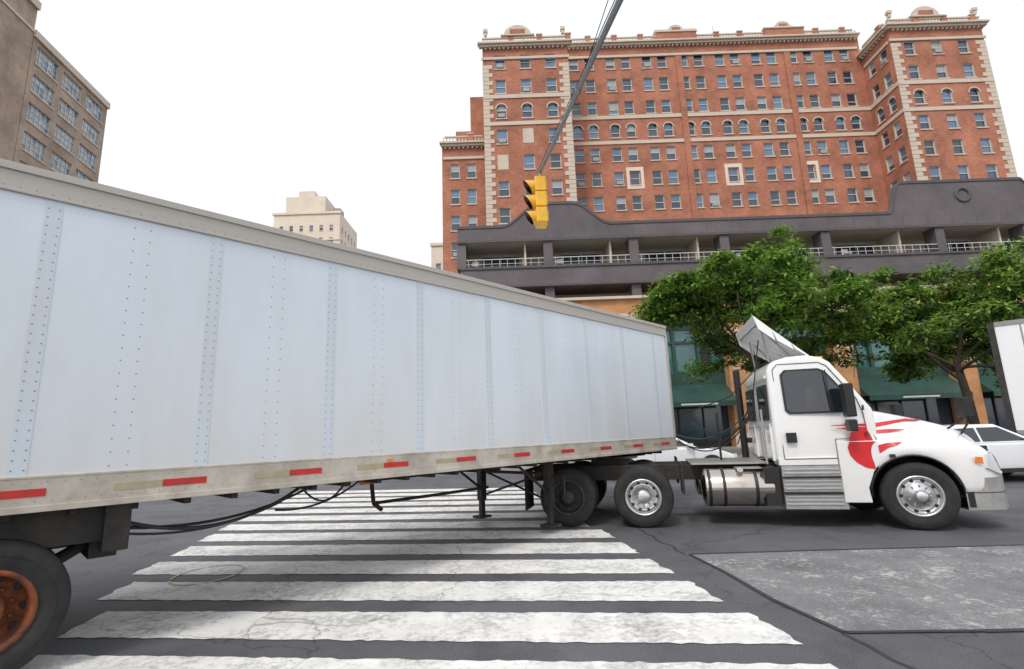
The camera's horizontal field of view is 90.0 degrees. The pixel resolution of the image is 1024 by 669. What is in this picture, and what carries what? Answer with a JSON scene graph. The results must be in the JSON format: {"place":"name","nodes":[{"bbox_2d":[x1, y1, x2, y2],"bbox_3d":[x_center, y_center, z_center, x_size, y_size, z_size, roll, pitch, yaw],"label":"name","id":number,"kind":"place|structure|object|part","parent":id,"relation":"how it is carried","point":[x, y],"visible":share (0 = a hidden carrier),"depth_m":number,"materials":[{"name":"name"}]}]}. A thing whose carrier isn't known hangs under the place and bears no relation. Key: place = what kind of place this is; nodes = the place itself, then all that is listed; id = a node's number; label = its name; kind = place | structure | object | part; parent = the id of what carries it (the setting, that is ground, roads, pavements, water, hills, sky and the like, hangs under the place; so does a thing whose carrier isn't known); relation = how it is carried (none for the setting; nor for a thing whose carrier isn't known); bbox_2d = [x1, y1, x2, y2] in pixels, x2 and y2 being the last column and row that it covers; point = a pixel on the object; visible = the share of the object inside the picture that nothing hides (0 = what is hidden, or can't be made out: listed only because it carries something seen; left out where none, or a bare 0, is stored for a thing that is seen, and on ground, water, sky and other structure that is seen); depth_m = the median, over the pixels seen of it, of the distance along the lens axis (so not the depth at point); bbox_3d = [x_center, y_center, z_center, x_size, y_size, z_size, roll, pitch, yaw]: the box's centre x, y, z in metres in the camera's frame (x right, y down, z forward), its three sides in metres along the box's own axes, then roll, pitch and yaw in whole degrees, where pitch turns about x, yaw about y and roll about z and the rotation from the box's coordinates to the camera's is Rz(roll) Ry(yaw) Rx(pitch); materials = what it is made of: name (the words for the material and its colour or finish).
{"place":"outdoors","nodes":[
{"label":"outdoors","id":0,"kind":"place"},
{"bbox_2d":[272,191,356,247],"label":"cream tower","id":1,"kind":"structure","parent":0,"point":[312,214],"depth_m":128.20,"materials":[{"name":"stone"}]},
{"bbox_2d":[430,242,442,269],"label":"distant tower","id":2,"kind":"structure","parent":0,"point":[436,255],"depth_m":99.81,"materials":[{"name":"beige stone"}]},
{"bbox_2d":[35,0,1023,266],"label":"sky","id":3,"kind":"structure","parent":0,"point":[233,108],"materials":[{"name":"white"}]},
{"bbox_2d":[38,471,1023,668],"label":"asphalt road","id":4,"kind":"structure","parent":0,"point":[693,522],"depth_m":6.21,"materials":[{"name":"grey asphalt"}]},
{"bbox_2d":[168,564,244,584],"bbox_3d":[-3.895,3.071,6.564,0.800,0.001,1.000,-2,-11,0],"label":"utility paint mark","id":5,"kind":"object","parent":4,"relation":"on","point":[171,583],"visible":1,"depth_m":6.45,"materials":[{"name":"white paint"}]},
{"bbox_2d":[0,158,676,668],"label":"semi trailer","id":6,"kind":"object","parent":4,"relation":"on","point":[154,348],"visible":1,"depth_m":5.10,"materials":[{"name":"metal"}]},
{"bbox_2d":[20,487,837,668],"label":"crosswalk marking","id":7,"kind":"object","parent":4,"relation":"on","point":[679,628],"visible":0.84,"depth_m":5.32,"materials":[{"name":"paint"}]},
{"bbox_2d":[523,0,623,228],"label":"traffic light","id":8,"kind":"object","parent":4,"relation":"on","point":[538,217],"visible":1,"depth_m":9.78,"materials":[{"name":"metal"}]},
{"bbox_2d":[629,437,736,461],"bbox_3d":[5.154,4.182,17.695,4.610,1.510,2.040,-2,-11,0],"label":"parked car","id":9,"kind":"object","parent":4,"relation":"on","point":[681,452],"visible":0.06,"depth_m":16.89,"materials":[{"name":"white metal"}]},
{"bbox_2d":[439,6,1017,273],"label":"brick apartment building","id":10,"kind":"structure","parent":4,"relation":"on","point":[680,122],"depth_m":58.59,"materials":[{"name":"brick"}]},
{"bbox_2d":[457,177,1023,446],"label":"commercial building","id":11,"kind":"structure","parent":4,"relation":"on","point":[576,252],"depth_m":39.47,"materials":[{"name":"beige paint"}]},
{"bbox_2d":[524,315,1008,529],"bbox_3d":[4.078,1.606,9.700,7.506,3.542,2.960,-5,-11,14],"label":"semi truck tractor","id":12,"kind":"object","parent":4,"relation":"on","point":[822,434],"visible":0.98,"depth_m":8.38,"materials":[{"name":"white paint"}]},
{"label":"windows and trim","id":13,"kind":"part","parent":12,"relation":"part of","materials":[{"name":"black plastic"}]},
{"bbox_2d":[596,487,1010,668],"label":"road joint seal","id":14,"kind":"object","parent":4,"relation":"on","point":[875,649],"visible":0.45,"depth_m":3.88,"materials":[{"name":"black asphalt"}]},
{"bbox_2d":[689,544,1023,632],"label":"road repair patch","id":15,"kind":"object","parent":4,"relation":"on","point":[930,589],"visible":1,"depth_m":5.22,"materials":[{"name":"concrete"}]},
{"bbox_2d":[943,424,1023,475],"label":"parked car","id":16,"kind":"object","parent":4,"relation":"on","point":[1005,446],"visible":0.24,"depth_m":13.02,"materials":[{"name":"white metal"}]},
{"bbox_2d":[986,319,1023,434],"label":"box truck","id":17,"kind":"object","parent":4,"relation":"on","point":[1006,338],"visible":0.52,"depth_m":16.26,"materials":[{"name":"metal"}]},
{"bbox_2d":[463,446,759,472],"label":"sidewalk","id":18,"kind":"structure","parent":0,"point":[732,449],"depth_m":26.87,"materials":[{"name":"concrete"}]},
{"bbox_2d":[627,222,926,457],"bbox_3d":[12.156,0.346,24.669,12.737,10.884,12.480,-12,-15,41],"label":"street tree","id":19,"kind":"object","parent":18,"relation":"on","point":[703,295],"visible":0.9,"depth_m":23.44,"materials":[{"name":"green plant"}]},
{"bbox_2d":[814,236,1023,423],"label":"street tree","id":20,"kind":"object","parent":18,"relation":"on","point":[932,347],"visible":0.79,"depth_m":25.23,"materials":[{"name":"green plant"}]},
{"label":"sidewalk","id":21,"kind":"structure","parent":0,"visible":0},
{"bbox_2d":[0,0,41,160],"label":"tall brick building","id":22,"kind":"structure","parent":21,"relation":"on","point":[17,22],"depth_m":52.27,"materials":[{"name":"brick"}]},
{"bbox_2d":[13,29,110,182],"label":"loft building","id":23,"kind":"structure","parent":21,"relation":"on","point":[66,104],"depth_m":58.66,"materials":[{"name":"beige brick"}]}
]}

